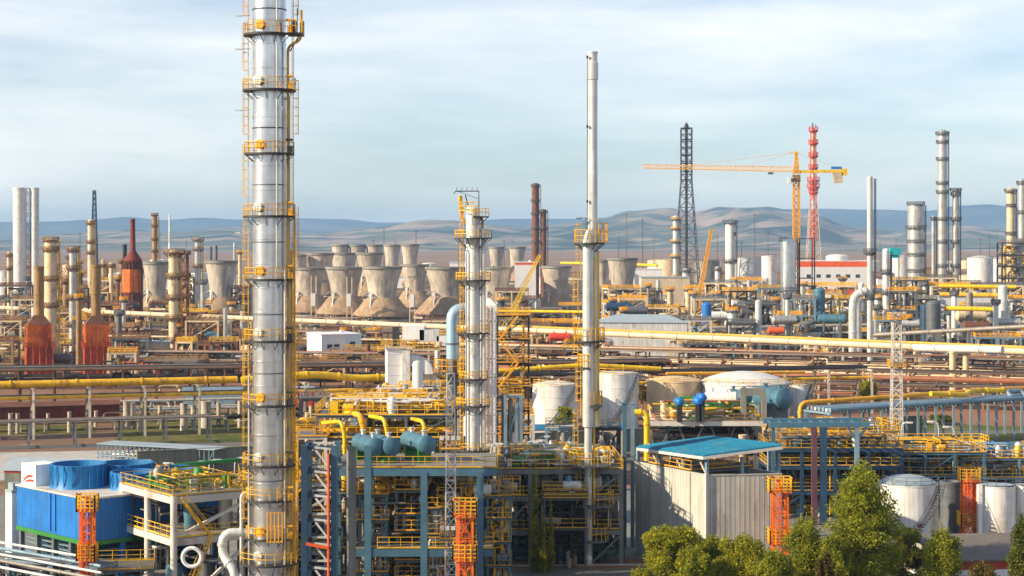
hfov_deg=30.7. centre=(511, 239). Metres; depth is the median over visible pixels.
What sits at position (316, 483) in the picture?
open frame
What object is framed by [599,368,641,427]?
storage tank
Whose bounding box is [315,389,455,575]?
process structure
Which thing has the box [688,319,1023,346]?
pipe rack
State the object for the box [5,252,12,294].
distillation column
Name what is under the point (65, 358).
horizontal vessel
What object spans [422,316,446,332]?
process structure
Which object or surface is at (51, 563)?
pipeline
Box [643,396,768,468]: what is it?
pump deck
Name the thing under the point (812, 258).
lattice tower
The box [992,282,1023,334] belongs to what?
process structure
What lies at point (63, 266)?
storage tank
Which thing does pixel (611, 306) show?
horizontal vessel
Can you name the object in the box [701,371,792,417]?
storage tank
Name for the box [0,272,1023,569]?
ground
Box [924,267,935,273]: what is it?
block
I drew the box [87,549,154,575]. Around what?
stair deck
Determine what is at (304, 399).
process structure
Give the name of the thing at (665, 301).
process structure
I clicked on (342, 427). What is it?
pipeline
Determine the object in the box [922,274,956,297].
process structure
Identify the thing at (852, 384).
pipe rack
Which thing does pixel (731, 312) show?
upright vessel
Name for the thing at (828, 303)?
column
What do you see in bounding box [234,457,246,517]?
street lamp
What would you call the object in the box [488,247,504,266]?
cooling tower
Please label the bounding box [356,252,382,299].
cooling tower
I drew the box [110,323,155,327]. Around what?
process structure
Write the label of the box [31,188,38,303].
stack
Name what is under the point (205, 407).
round pier
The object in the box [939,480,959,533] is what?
silo
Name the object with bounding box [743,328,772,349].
process structure
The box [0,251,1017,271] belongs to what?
ground
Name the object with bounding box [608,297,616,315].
upright vessel
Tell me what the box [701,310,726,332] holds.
horizontal vessel
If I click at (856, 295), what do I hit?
pipeline
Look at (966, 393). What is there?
pipeline
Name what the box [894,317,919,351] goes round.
horizontal vessel
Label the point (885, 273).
distillation column
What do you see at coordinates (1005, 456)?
process structure
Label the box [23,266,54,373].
furnace
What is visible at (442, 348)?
process structure
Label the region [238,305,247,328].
upright vessel
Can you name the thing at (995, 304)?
column
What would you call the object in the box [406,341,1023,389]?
pipe rack
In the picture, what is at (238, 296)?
process structure
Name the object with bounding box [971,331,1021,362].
process structure
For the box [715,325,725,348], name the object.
process structure
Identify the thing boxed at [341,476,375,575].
deck stack
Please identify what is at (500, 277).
cooling tower
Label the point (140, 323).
upright vessel
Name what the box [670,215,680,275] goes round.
distillation column
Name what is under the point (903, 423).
street lamp
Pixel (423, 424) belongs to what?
pipeline
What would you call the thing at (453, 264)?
block
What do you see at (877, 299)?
column
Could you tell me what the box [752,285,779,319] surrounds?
process structure
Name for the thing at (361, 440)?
horizontal vessel
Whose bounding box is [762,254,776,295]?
storage tank
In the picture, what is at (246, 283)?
block
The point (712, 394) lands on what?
horizontal vessel
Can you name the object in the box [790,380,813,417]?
storage tank
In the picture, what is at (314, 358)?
process structure
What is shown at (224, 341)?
process structure
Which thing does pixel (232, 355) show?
horizontal vessel
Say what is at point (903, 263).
storage tank
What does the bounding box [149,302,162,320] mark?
process structure
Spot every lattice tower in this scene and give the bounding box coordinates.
[26,188,30,303]
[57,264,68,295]
[179,251,190,349]
[301,441,340,575]
[797,238,814,318]
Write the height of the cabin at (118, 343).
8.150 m
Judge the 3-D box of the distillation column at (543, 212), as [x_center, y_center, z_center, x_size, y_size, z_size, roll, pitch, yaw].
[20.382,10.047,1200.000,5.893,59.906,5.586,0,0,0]
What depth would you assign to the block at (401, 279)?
1550.81 m
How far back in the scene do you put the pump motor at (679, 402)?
281.50 m
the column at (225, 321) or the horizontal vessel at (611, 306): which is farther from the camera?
the horizontal vessel at (611, 306)
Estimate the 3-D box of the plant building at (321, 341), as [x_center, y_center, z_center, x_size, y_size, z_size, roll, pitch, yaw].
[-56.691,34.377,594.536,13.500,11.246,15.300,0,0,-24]
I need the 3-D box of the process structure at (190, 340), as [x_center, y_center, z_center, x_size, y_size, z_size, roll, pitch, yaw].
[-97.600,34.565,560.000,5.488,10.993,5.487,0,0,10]
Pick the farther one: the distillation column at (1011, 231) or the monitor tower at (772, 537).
the distillation column at (1011, 231)
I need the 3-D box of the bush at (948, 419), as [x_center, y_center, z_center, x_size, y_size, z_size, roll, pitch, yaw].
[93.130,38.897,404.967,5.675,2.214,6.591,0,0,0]
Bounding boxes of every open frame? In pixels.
[120,464,252,575]
[237,459,342,575]
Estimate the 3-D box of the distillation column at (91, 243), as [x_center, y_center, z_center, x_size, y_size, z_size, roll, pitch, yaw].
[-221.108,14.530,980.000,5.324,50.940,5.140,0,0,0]
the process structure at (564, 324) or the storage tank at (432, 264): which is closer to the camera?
the process structure at (564, 324)
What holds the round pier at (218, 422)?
on the grass area
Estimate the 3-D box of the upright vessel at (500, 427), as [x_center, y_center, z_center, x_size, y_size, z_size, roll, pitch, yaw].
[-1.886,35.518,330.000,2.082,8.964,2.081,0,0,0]
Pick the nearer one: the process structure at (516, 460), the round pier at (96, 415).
the process structure at (516, 460)
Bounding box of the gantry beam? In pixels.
[763,418,869,524]
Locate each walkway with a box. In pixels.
[96,440,230,472]
[905,433,988,463]
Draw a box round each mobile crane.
[501,254,540,342]
[695,229,712,325]
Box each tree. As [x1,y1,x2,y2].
[641,524,700,575]
[669,542,711,575]
[692,530,729,574]
[708,532,768,575]
[754,546,795,575]
[819,533,851,575]
[880,524,924,575]
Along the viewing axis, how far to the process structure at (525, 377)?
478.38 m
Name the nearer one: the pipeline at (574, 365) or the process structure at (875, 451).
the process structure at (875, 451)
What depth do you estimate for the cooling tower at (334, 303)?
952.63 m
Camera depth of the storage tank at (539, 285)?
1384.00 m
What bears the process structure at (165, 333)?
on the ground at (106, 432)
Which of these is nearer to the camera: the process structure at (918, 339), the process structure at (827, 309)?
the process structure at (918, 339)
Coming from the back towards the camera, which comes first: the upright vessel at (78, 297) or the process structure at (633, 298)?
the process structure at (633, 298)
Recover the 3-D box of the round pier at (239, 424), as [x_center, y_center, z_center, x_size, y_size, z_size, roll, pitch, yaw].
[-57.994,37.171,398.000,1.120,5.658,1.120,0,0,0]
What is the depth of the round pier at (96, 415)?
399.64 m
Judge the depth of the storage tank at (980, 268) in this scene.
1143.20 m
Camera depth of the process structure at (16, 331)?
618.68 m
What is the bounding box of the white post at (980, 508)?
[978,484,982,532]
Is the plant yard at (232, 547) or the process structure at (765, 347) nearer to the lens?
the plant yard at (232, 547)
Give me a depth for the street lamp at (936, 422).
301.93 m
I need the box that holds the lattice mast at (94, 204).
[92,190,97,263]
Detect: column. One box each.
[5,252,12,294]
[42,237,59,352]
[60,277,68,339]
[66,246,80,354]
[86,219,95,307]
[101,259,106,307]
[107,292,110,307]
[108,262,115,299]
[118,259,123,297]
[151,213,158,260]
[163,249,184,347]
[191,237,203,306]
[223,308,227,349]
[227,302,235,320]
[235,0,303,575]
[373,327,380,343]
[453,187,491,452]
[531,183,540,298]
[539,209,547,298]
[619,307,627,313]
[645,283,651,312]
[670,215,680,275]
[679,268,690,284]
[713,267,721,291]
[723,220,737,302]
[777,237,798,324]
[783,293,791,355]
[825,298,829,337]
[863,176,876,360]
[874,295,881,322]
[880,248,891,318]
[905,201,926,295]
[930,215,937,292]
[935,130,949,292]
[949,290,958,342]
[950,188,961,288]
[966,292,972,354]
[990,299,1000,344]
[1004,188,1016,305]
[1015,179,1023,297]
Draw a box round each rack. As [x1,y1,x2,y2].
[0,314,364,328]
[0,357,672,405]
[0,361,433,389]
[0,364,873,439]
[0,399,120,425]
[0,412,251,431]
[0,414,211,448]
[2,323,421,344]
[83,305,168,320]
[110,334,573,353]
[110,347,509,378]
[120,396,318,414]
[120,401,251,415]
[224,406,318,430]
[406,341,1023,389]
[499,345,1023,393]
[499,359,1023,406]
[511,529,624,563]
[526,375,1023,410]
[650,300,922,323]
[672,312,919,335]
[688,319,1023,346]
[793,306,846,350]
[804,389,1023,439]
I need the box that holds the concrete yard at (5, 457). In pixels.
[0,449,154,479]
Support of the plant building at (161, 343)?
on the ground at (106, 432)
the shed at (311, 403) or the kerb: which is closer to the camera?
the kerb
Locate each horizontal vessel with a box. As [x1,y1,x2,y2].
[0,349,24,372]
[53,352,71,373]
[211,353,240,372]
[328,348,354,372]
[351,429,382,462]
[369,429,400,462]
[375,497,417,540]
[400,427,435,462]
[549,331,570,353]
[605,301,631,315]
[622,305,647,313]
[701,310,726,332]
[705,388,738,416]
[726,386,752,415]
[740,306,763,320]
[753,383,792,417]
[767,326,784,358]
[771,314,796,356]
[817,313,846,337]
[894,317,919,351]
[955,311,986,343]
[962,320,989,360]
[998,316,1021,344]
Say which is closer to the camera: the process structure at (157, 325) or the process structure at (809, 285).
the process structure at (157, 325)
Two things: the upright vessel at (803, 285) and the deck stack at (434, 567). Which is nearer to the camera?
the deck stack at (434, 567)
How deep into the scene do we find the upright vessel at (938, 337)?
630.16 m
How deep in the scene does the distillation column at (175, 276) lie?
618.57 m
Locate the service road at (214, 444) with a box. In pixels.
[0,430,1023,448]
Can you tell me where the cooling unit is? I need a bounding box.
[15,459,217,575]
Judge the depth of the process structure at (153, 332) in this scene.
657.81 m
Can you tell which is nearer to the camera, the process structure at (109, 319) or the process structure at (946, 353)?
the process structure at (946, 353)
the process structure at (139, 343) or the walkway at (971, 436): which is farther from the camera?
the process structure at (139, 343)
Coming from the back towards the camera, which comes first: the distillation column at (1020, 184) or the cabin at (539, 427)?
the distillation column at (1020, 184)
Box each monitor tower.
[75,493,98,575]
[452,497,477,575]
[766,476,792,560]
[956,467,981,532]
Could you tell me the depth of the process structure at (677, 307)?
791.45 m
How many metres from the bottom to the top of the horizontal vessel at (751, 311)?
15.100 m
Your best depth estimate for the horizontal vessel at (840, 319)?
658.85 m
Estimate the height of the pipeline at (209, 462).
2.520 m
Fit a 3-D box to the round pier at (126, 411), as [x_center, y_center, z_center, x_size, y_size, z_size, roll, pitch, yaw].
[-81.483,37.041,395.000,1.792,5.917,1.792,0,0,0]
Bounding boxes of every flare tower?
[677,122,700,291]
[805,123,820,259]
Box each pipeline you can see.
[0,305,1023,354]
[0,376,237,388]
[0,541,101,560]
[0,547,102,567]
[0,553,101,573]
[0,559,89,575]
[0,566,50,575]
[172,458,240,465]
[217,527,252,575]
[239,491,252,575]
[241,370,464,383]
[296,416,321,427]
[321,420,346,453]
[323,428,453,452]
[341,410,366,433]
[368,414,388,435]
[410,417,427,434]
[499,363,661,372]
[508,310,582,313]
[511,325,1023,347]
[560,262,582,264]
[635,409,650,460]
[637,263,657,266]
[666,371,804,374]
[797,386,1023,417]
[848,287,867,357]
[873,324,1023,336]
[913,344,1004,353]
[929,387,1003,397]
[938,284,1015,288]
[940,292,997,297]
[944,306,992,311]
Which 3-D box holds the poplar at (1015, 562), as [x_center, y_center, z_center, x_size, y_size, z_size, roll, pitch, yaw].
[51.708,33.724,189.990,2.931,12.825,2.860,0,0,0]
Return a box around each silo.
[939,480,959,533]
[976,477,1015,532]
[1016,477,1023,523]
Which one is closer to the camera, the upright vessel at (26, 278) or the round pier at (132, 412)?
the round pier at (132, 412)
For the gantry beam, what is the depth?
261.73 m
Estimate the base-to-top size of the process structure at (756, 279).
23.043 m
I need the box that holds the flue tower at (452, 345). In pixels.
[434,296,496,452]
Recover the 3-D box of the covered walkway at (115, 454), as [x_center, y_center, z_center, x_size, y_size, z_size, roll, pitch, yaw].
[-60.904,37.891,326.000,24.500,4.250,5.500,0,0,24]
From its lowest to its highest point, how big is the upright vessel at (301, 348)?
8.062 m
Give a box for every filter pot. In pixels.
[660,403,667,418]
[669,402,676,418]
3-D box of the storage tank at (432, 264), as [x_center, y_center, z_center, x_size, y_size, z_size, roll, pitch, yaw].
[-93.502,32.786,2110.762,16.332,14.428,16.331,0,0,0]
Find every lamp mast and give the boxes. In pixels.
[625,214,627,257]
[642,219,642,268]
[753,214,755,256]
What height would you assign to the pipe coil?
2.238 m
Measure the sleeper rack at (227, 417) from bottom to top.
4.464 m
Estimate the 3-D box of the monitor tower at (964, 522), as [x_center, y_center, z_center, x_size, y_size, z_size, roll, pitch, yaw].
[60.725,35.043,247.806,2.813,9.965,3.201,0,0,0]
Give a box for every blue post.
[622,402,626,547]
[630,402,634,547]
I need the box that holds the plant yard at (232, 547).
[0,494,247,575]
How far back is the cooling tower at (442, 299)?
951.80 m
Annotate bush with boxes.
[138,405,149,421]
[553,406,575,422]
[639,379,645,409]
[855,379,881,402]
[929,414,951,423]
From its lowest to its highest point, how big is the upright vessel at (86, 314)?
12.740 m
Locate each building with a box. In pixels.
[140,338,170,357]
[306,330,361,360]
[892,533,1012,575]
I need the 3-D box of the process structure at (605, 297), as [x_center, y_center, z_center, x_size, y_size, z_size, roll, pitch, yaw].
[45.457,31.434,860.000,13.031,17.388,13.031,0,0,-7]
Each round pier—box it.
[8,413,12,434]
[15,413,19,433]
[46,413,49,430]
[67,412,70,432]
[94,410,97,426]
[123,401,130,428]
[131,402,134,427]
[158,405,161,423]
[180,403,187,430]
[190,405,192,425]
[201,401,210,427]
[216,402,220,425]
[237,401,242,427]
[738,434,745,462]
[949,352,955,397]
[963,353,968,389]
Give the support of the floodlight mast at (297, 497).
on the plant yard at (232, 547)
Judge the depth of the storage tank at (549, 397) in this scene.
388.02 m
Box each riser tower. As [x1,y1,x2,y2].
[309,274,317,318]
[345,275,353,319]
[408,276,415,322]
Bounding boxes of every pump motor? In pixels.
[673,397,684,421]
[692,397,702,421]
[696,393,706,421]
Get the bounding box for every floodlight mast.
[296,426,297,575]
[439,373,461,575]
[887,312,905,437]
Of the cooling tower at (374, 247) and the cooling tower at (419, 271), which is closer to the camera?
the cooling tower at (419, 271)
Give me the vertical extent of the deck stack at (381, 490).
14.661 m
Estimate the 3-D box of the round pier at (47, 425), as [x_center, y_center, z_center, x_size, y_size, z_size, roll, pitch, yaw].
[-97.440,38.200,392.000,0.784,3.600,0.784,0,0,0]
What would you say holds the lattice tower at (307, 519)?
on the plant yard at (232, 547)
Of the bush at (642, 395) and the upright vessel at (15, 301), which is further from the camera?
the upright vessel at (15, 301)
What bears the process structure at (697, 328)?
on the ground at (106, 432)
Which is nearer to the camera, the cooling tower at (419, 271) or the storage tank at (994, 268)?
the cooling tower at (419, 271)
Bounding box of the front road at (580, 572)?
[511,568,889,575]
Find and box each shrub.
[630,566,653,575]
[814,548,835,575]
[968,560,996,575]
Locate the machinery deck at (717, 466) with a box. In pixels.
[648,453,753,529]
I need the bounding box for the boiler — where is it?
[381,325,445,425]
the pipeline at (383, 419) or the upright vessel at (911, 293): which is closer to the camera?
the pipeline at (383, 419)
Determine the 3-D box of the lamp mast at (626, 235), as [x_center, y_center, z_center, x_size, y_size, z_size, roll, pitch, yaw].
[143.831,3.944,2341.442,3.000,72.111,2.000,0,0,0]
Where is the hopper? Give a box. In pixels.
[889,248,900,307]
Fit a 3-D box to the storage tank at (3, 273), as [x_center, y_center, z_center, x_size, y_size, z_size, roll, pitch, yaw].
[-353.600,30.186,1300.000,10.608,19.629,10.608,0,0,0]
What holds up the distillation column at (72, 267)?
on the ground at (106, 432)
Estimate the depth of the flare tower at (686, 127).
1269.06 m
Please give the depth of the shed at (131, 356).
585.50 m
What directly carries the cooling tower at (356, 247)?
on the ground at (106, 432)
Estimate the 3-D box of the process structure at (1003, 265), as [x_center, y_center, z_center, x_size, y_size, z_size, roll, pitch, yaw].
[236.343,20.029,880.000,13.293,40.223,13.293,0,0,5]
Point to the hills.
(773, 225)
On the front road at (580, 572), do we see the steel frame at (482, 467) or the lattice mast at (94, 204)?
the steel frame at (482, 467)
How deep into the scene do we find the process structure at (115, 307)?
801.43 m
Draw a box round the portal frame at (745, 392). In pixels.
[740,388,766,419]
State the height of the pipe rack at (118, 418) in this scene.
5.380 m
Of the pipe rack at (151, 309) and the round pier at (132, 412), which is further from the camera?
the pipe rack at (151, 309)
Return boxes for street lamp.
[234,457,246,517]
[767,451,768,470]
[901,422,912,435]
[927,421,938,437]
[943,426,954,442]
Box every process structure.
[0,282,33,313]
[0,316,27,340]
[0,336,20,377]
[0,338,56,364]
[11,295,33,325]
[57,285,88,308]
[57,308,68,352]
[57,334,68,352]
[61,339,110,353]
[72,316,86,364]
[82,310,114,324]
[101,277,108,306]
[101,300,136,325]
[107,347,137,373]
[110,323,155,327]
[110,330,140,340]
[111,322,139,347]
[111,333,151,363]
[112,306,121,309]
[143,307,149,322]
[143,354,209,373]
[145,321,168,333]
[148,349,174,372]
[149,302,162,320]
[149,331,166,339]
[151,300,168,320]
[155,331,191,339]
[165,304,195,323]
[173,334,200,357]
[175,336,197,372]
[181,274,194,303]
[181,308,207,327]
[185,315,222,355]
[191,325,220,349]
[195,339,229,363]
[198,300,212,309]
[207,326,240,348]
[208,336,238,372]
[216,309,245,334]
[219,314,249,328]
[229,285,251,315]
[232,329,252,349]
[239,334,252,359]
[296,340,306,354]
[296,420,333,575]
[299,354,329,369]
[299,389,329,456]
[300,355,346,382]
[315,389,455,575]
[322,325,355,329]
[323,397,359,452]
[345,343,391,360]
[352,418,392,425]
[361,328,381,345]
[361,355,384,384]
[365,337,380,345]
[366,353,411,380]
[369,360,447,452]
[417,330,445,356]
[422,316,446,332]
[428,343,464,369]
[495,288,528,312]
[495,441,622,563]
[499,316,531,342]
[501,386,522,453]
[510,357,535,394]
[513,295,537,323]
[518,318,550,324]
[523,408,534,443]
[525,321,554,352]
[526,308,562,326]
[534,347,564,381]
[541,305,565,315]
[541,319,582,327]
[542,476,587,569]
[545,418,573,443]
[553,318,576,343]
[558,302,581,321]
[561,344,582,381]
[571,335,600,354]
[595,418,620,460]
[599,289,621,318]
[602,285,640,318]
[617,295,646,313]
[628,287,662,313]
[647,304,680,317]
[650,290,673,312]
[678,340,726,363]
[686,316,711,354]
[687,285,710,304]
[688,323,718,346]
[691,295,727,331]
[702,279,737,309]
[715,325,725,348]
[721,287,756,332]
[726,318,755,357]
[731,277,762,309]
[736,300,778,344]
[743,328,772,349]
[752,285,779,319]
[758,428,902,518]
[761,416,899,439]
[762,331,774,349]
[777,311,801,349]
[784,295,815,334]
[796,282,826,291]
[801,333,820,358]
[805,289,842,336]
[815,346,843,360]
[817,282,857,326]
[818,346,856,359]
[830,295,865,338]
[841,431,985,503]
[862,327,866,351]
[864,285,882,315]
[866,302,897,329]
[873,316,892,352]
[885,328,919,349]
[888,287,917,336]
[889,277,928,307]
[906,295,936,336]
[921,352,956,360]
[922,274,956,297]
[929,282,970,297]
[941,437,1023,490]
[944,313,975,342]
[952,335,988,353]
[956,282,1001,292]
[957,280,980,291]
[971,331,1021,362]
[973,303,1009,344]
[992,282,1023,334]
[996,240,1023,297]
[1007,295,1023,344]
[1007,333,1023,345]
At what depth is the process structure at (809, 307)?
695.88 m
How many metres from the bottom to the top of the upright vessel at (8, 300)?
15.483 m
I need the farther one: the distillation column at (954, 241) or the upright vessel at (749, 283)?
the distillation column at (954, 241)
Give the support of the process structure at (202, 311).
on the ground at (106, 432)
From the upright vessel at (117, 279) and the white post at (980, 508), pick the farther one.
the upright vessel at (117, 279)
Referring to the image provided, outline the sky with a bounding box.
[0,0,1023,221]
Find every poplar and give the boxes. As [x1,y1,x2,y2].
[778,506,822,575]
[820,458,910,575]
[916,520,964,575]
[1006,509,1023,575]
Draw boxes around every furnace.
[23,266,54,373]
[80,264,111,373]
[122,219,142,320]
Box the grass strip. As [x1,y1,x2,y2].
[0,425,95,434]
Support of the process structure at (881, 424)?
on the ground at (106, 432)
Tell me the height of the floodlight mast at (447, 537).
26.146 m
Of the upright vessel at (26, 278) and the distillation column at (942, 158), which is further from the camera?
the distillation column at (942, 158)
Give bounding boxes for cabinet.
[5,482,20,565]
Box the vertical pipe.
[346,446,356,575]
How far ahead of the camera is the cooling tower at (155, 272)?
930.25 m
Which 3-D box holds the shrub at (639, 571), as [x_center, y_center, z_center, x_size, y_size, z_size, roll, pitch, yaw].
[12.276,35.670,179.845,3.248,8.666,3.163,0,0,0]
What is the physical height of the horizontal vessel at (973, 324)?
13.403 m
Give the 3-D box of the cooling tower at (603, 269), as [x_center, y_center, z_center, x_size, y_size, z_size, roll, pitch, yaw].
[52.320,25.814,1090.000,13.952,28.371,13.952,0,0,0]
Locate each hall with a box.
[514,260,535,308]
[599,314,688,356]
[638,275,690,312]
[796,254,866,302]
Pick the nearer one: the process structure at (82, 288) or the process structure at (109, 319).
the process structure at (109, 319)
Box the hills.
[0,207,1017,251]
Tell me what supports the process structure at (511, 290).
on the ground at (106, 432)
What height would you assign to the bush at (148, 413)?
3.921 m
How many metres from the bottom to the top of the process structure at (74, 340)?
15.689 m
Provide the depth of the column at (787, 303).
641.99 m
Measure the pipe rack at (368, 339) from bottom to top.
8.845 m
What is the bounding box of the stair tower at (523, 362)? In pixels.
[497,307,529,453]
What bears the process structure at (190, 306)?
on the ground at (106, 432)
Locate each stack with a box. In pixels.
[12,188,26,303]
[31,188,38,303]
[122,244,126,258]
[168,214,170,293]
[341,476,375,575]
[357,476,395,575]
[374,477,419,574]
[394,476,431,575]
[428,484,461,575]
[431,476,475,575]
[456,480,491,575]
[485,476,520,575]
[565,51,613,564]
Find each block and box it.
[236,275,252,284]
[397,275,403,287]
[449,262,464,266]
[876,276,889,286]
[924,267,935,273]
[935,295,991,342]
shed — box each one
[1,457,159,522]
[125,353,158,363]
[182,387,243,405]
[296,383,315,410]
[634,435,782,570]
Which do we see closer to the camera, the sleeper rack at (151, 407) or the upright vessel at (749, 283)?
the sleeper rack at (151, 407)
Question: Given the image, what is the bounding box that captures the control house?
[634,267,662,293]
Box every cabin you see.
[110,340,124,363]
[525,424,559,432]
[600,423,621,456]
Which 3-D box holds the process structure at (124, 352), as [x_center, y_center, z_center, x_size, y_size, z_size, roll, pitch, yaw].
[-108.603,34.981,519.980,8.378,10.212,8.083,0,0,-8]
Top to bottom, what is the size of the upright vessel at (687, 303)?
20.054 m
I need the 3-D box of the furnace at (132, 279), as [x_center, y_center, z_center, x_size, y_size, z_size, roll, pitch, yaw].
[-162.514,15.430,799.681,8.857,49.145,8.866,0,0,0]
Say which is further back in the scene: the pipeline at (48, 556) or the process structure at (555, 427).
the process structure at (555, 427)
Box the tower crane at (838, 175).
[643,151,847,302]
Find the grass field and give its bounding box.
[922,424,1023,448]
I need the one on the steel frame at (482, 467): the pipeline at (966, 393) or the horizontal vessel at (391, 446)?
the horizontal vessel at (391, 446)
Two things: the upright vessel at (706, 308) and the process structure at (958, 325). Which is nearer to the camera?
the upright vessel at (706, 308)
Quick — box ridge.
[0,204,1017,237]
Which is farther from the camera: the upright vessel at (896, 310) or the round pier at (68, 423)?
the upright vessel at (896, 310)
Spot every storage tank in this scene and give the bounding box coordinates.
[0,269,11,294]
[60,279,87,292]
[62,264,82,276]
[143,279,146,293]
[191,271,208,297]
[422,263,435,275]
[532,379,579,430]
[539,277,540,293]
[567,278,582,292]
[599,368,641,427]
[646,376,703,426]
[647,259,656,268]
[657,258,672,275]
[694,259,719,293]
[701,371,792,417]
[735,256,761,292]
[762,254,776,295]
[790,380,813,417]
[873,260,879,270]
[877,474,944,544]
[892,255,907,298]
[959,275,966,279]
[961,260,966,268]
[967,256,992,292]
[992,257,1006,292]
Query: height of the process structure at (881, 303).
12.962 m
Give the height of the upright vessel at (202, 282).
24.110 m
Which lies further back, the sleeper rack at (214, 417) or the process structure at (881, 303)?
the process structure at (881, 303)
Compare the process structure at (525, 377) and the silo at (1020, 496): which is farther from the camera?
the process structure at (525, 377)
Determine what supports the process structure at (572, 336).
on the ground at (106, 432)
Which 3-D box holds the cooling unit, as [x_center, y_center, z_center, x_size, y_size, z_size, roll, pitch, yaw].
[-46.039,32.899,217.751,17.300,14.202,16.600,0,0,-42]
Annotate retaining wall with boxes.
[136,415,922,471]
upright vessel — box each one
[4,297,14,313]
[11,293,20,313]
[23,276,30,294]
[65,255,68,276]
[74,293,83,364]
[77,271,84,290]
[82,313,89,323]
[105,265,107,282]
[114,276,121,299]
[114,310,123,335]
[119,297,127,323]
[130,303,139,319]
[137,320,142,327]
[176,322,182,343]
[198,279,207,307]
[209,246,211,296]
[214,245,217,259]
[228,320,231,348]
[233,243,235,295]
[236,250,241,302]
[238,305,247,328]
[296,346,303,371]
[366,344,369,351]
[377,346,384,354]
[435,341,439,384]
[457,386,462,434]
[462,416,464,435]
[496,297,506,326]
[499,415,500,451]
[534,299,540,320]
[563,338,572,353]
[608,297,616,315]
[656,280,659,311]
[665,287,674,312]
[683,286,692,322]
[688,290,697,297]
[702,302,710,329]
[712,290,720,324]
[725,307,737,345]
[747,280,751,299]
[755,300,761,356]
[762,277,768,299]
[771,297,780,315]
[800,281,807,311]
[813,288,824,337]
[829,291,834,305]
[833,326,838,337]
[838,276,847,305]
[857,298,861,351]
[859,283,863,333]
[873,304,880,352]
[892,309,899,352]
[902,328,911,352]
[906,286,917,307]
[906,314,912,353]
[920,282,926,301]
[920,304,925,341]
[925,300,940,352]
[935,333,941,353]
[944,311,950,342]
[998,285,1007,344]
[1007,297,1018,340]
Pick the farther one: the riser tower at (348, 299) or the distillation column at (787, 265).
the riser tower at (348, 299)
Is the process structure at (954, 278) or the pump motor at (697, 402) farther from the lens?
the process structure at (954, 278)
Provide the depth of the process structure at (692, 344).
596.97 m
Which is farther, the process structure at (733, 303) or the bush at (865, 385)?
the process structure at (733, 303)
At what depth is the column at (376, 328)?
658.32 m
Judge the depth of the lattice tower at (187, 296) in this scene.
625.64 m
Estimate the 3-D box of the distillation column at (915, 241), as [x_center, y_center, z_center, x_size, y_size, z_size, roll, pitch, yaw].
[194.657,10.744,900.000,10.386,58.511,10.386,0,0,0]
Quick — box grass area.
[112,412,250,447]
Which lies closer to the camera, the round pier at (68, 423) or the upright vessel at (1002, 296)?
the round pier at (68, 423)
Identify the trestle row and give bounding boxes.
[0,310,1015,393]
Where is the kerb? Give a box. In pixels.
[512,564,647,565]
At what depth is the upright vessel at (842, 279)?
858.82 m
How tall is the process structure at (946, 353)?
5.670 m
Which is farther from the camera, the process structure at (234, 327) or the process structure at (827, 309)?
the process structure at (827, 309)
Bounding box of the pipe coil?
[181,546,202,568]
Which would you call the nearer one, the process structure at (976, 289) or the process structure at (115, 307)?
the process structure at (115, 307)
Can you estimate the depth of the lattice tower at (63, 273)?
898.34 m
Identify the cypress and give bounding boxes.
[528,456,540,571]
[539,505,547,573]
[546,499,555,571]
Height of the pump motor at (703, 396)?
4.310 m
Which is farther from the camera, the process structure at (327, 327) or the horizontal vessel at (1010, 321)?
the process structure at (327, 327)
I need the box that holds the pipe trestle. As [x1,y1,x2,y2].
[0,551,117,575]
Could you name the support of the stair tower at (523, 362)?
on the ground at (106, 432)
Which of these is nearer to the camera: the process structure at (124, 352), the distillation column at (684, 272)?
the process structure at (124, 352)
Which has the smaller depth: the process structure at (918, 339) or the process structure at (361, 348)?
the process structure at (361, 348)
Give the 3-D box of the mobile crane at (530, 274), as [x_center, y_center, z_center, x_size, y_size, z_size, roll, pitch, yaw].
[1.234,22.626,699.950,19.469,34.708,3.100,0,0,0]
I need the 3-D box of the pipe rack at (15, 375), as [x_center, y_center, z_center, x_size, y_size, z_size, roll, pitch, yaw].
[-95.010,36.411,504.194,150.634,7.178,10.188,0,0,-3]
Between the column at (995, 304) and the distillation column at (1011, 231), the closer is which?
the column at (995, 304)
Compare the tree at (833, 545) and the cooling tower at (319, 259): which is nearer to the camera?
the tree at (833, 545)
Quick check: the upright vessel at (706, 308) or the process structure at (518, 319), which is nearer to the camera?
the process structure at (518, 319)
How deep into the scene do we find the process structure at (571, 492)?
226.73 m
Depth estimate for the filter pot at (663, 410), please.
286.57 m
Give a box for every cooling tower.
[143,261,168,320]
[205,260,239,321]
[296,255,306,266]
[296,267,335,316]
[306,253,333,299]
[315,267,362,318]
[324,252,364,297]
[331,244,348,265]
[349,244,365,266]
[352,266,413,321]
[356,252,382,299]
[366,244,382,251]
[383,244,400,273]
[399,264,429,310]
[400,244,419,287]
[413,267,464,318]
[480,267,513,309]
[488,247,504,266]
[507,247,525,283]
[540,266,579,315]
[599,260,608,294]
[601,258,637,312]
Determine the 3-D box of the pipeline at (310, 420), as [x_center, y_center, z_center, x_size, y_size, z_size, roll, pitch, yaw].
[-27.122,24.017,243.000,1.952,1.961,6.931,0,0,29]
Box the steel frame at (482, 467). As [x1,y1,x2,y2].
[320,432,497,575]

